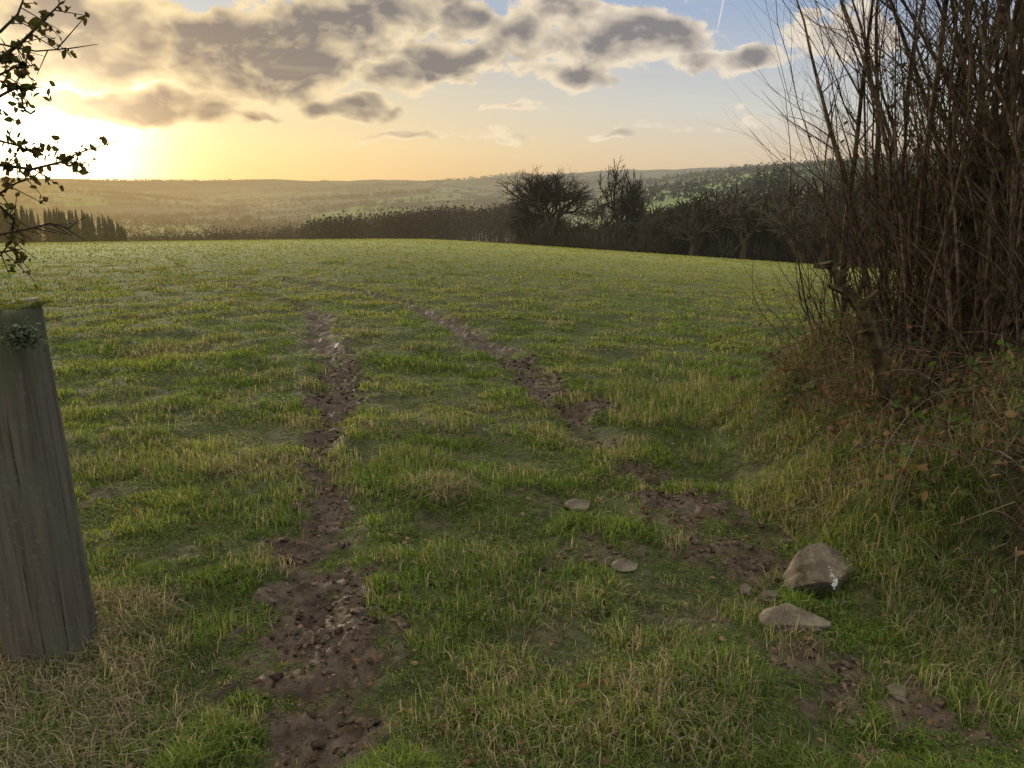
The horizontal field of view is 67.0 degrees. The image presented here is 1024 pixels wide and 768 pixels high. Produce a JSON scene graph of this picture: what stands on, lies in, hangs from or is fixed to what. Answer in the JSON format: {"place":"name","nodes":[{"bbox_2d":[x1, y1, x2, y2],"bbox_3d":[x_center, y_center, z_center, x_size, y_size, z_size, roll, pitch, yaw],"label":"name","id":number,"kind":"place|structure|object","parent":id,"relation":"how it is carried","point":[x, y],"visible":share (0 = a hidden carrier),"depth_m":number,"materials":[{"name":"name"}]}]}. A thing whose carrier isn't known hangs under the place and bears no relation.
{"place":"outdoors","nodes":[
{"label":"outdoors","id":0,"kind":"place"},
{"bbox_2d":[0,160,1023,767],"bbox_3d":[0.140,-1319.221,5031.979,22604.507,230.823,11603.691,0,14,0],"label":"ground","id":1,"kind":"structure","parent":0,"point":[318,334],"depth_m":4.63,"materials":[{"name":"green plant"}]},
{"bbox_2d":[0,297,97,674],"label":"gate post","id":2,"kind":"object","parent":1,"relation":"on","point":[47,607],"visible":0.93,"depth_m":2.63,"materials":[{"name":"grey wood"}]},
{"bbox_2d":[0,0,115,288],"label":"hawthorn tree","id":3,"kind":"object","parent":1,"relation":"on","point":[8,56],"visible":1,"depth_m":2.74,"materials":[{"name":"green plant"}]},
{"bbox_2d":[0,205,127,242],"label":"conifer plantation","id":4,"kind":"object","parent":1,"relation":"on","point":[87,232],"visible":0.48,"depth_m":285.37,"materials":[{"name":"green plant"}]},
{"bbox_2d":[0,153,965,240],"bbox_3d":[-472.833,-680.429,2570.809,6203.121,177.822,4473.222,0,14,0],"label":"distant hedgerows","id":5,"kind":"object","parent":1,"relation":"on","point":[747,183],"visible":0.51,"depth_m":1287.54,"materials":[{"name":"green plant"}]},
{"bbox_2d":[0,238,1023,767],"bbox_3d":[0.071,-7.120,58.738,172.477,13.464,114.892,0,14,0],"label":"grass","id":6,"kind":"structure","parent":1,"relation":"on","point":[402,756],"depth_m":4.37,"materials":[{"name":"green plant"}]},
{"bbox_2d":[38,327,1016,767],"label":"fallen leaves","id":7,"kind":"object","parent":1,"relation":"on","point":[604,761],"visible":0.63,"depth_m":2.91,"materials":[{"name":"brown plant"}]},
{"bbox_2d":[127,174,934,243],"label":"woodland","id":8,"kind":"object","parent":1,"relation":"on","point":[448,224],"visible":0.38,"depth_m":304.97,"materials":[{"name":"green plant"}]},
{"bbox_2d":[495,166,599,246],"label":"bare tree","id":9,"kind":"object","parent":1,"relation":"on","point":[543,192],"visible":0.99,"depth_m":120.73,"materials":[{"name":"plant"}]},
{"bbox_2d":[564,498,589,511],"bbox_3d":[0.375,0.692,4.409,0.157,0.033,0.134,0,17,-6],"label":"stone","id":10,"kind":"object","parent":1,"relation":"on","point":[574,503],"visible":0.88,"depth_m":4.40,"materials":[{"name":"grey stone"}]},
{"bbox_2d":[175,348,1023,767],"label":"mud clods","id":11,"kind":"object","parent":1,"relation":"on","point":[371,722],"visible":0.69,"depth_m":3.25,"materials":[{"name":"brown soil"}]},
{"bbox_2d":[586,155,652,245],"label":"oak tree","id":12,"kind":"object","parent":1,"relation":"on","point":[633,205],"visible":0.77,"depth_m":135.26,"materials":[{"name":"green plant"}]},
{"bbox_2d":[610,559,637,571],"bbox_3d":[0.529,0.850,3.621,0.147,0.027,0.107,-1,16,-23],"label":"stone","id":13,"kind":"object","parent":1,"relation":"on","point":[619,565],"visible":0.94,"depth_m":3.60,"materials":[{"name":"grey stone"}]},
{"bbox_2d":[501,220,914,270],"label":"hedgerow","id":14,"kind":"object","parent":1,"relation":"on","point":[589,240],"visible":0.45,"depth_m":117.03,"materials":[{"name":"green plant"}]},
{"bbox_2d":[739,583,751,596],"bbox_3d":[1.050,0.929,3.474,0.057,0.046,0.059,-9,17,-32],"label":"stone","id":15,"kind":"object","parent":1,"relation":"on","point":[746,589],"visible":0.93,"depth_m":3.46,"materials":[{"name":"grey stone"}]},
{"bbox_2d":[751,158,769,195],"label":"ivy clad tree","id":16,"kind":"object","parent":1,"relation":"on","point":[758,183],"visible":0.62,"depth_m":318.69,"materials":[{"name":"green plant"}]},
{"bbox_2d":[512,160,1009,270],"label":"tree belt","id":17,"kind":"object","parent":1,"relation":"on","point":[740,216],"visible":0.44,"depth_m":116.93,"materials":[{"name":"green plant"}]},
{"bbox_2d":[761,590,780,603],"bbox_3d":[1.129,0.938,3.391,0.132,0.067,0.077,-1,13,-35],"label":"stone","id":18,"kind":"object","parent":1,"relation":"on","point":[769,594],"visible":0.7,"depth_m":3.36,"materials":[{"name":"grey stone"}]},
{"bbox_2d":[765,160,784,195],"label":"ivy clad tree","id":19,"kind":"object","parent":1,"relation":"on","point":[771,185],"visible":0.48,"depth_m":318.52,"materials":[{"name":"green plant"}]},
{"bbox_2d":[775,163,789,192],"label":"ivy clad tree","id":20,"kind":"object","parent":1,"relation":"on","point":[786,178],"visible":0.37,"depth_m":318.22,"materials":[{"name":"green plant"}]},
{"bbox_2d":[758,603,831,633],"bbox_3d":[1.134,0.957,3.128,0.286,0.076,0.151,-1,20,-12],"label":"stone","id":21,"kind":"object","parent":1,"relation":"on","point":[806,617],"visible":0.82,"depth_m":3.09,"materials":[{"name":"grey stone"}]},
{"bbox_2d":[781,542,853,596],"bbox_3d":[1.403,0.888,3.506,0.332,0.271,0.255,-1,25,-12],"label":"stone","id":22,"kind":"object","parent":1,"relation":"on","point":[817,567],"visible":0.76,"depth_m":3.44,"materials":[{"name":"grey stone"}]},
{"bbox_2d":[682,280,1023,593],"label":"bramble","id":23,"kind":"object","parent":1,"relation":"on","point":[907,448],"visible":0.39,"depth_m":4.15,"materials":[{"name":"brown plant"}]},
{"bbox_2d":[813,260,897,403],"bbox_3d":[1.882,-0.275,4.260,0.562,0.809,0.128,0,14,0],"label":"dead branch","id":24,"kind":"object","parent":1,"relation":"on","point":[869,329],"visible":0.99,"depth_m":4.22,"materials":[{"name":"brown wood"}]},
{"bbox_2d":[845,710,870,725],"bbox_3d":[1.155,1.122,2.584,0.097,0.025,0.069,-1,13,-23],"label":"stone","id":25,"kind":"object","parent":1,"relation":"on","point":[850,717],"visible":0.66,"depth_m":2.58,"materials":[{"name":"grey stone"}]},
{"bbox_2d":[704,0,1023,422],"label":"hazel hedge","id":26,"kind":"object","parent":1,"relation":"on","point":[985,265],"visible":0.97,"depth_m":4.61,"materials":[{"name":"brown plant"}]},
{"bbox_2d":[717,298,1023,617],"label":"bank vegetation","id":27,"kind":"object","parent":1,"relation":"on","point":[1007,411],"visible":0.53,"depth_m":4.11,"materials":[{"name":"green plant"}]},
{"bbox_2d":[887,683,906,700],"bbox_3d":[1.342,1.074,2.698,0.061,0.036,0.077,5,15,20],"label":"stone","id":28,"kind":"object","parent":1,"relation":"on","point":[899,694],"visible":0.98,"depth_m":2.68,"materials":[{"name":"grey stone"}]},
{"bbox_2d":[810,1,1023,350],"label":"ivy","id":29,"kind":"object","parent":1,"relation":"on","point":[1001,288],"visible":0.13,"depth_m":5.04,"materials":[{"name":"green plant"}]},
{"bbox_2d":[0,0,1023,180],"label":"sky","id":30,"kind":"structure","parent":0,"point":[205,90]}
]}

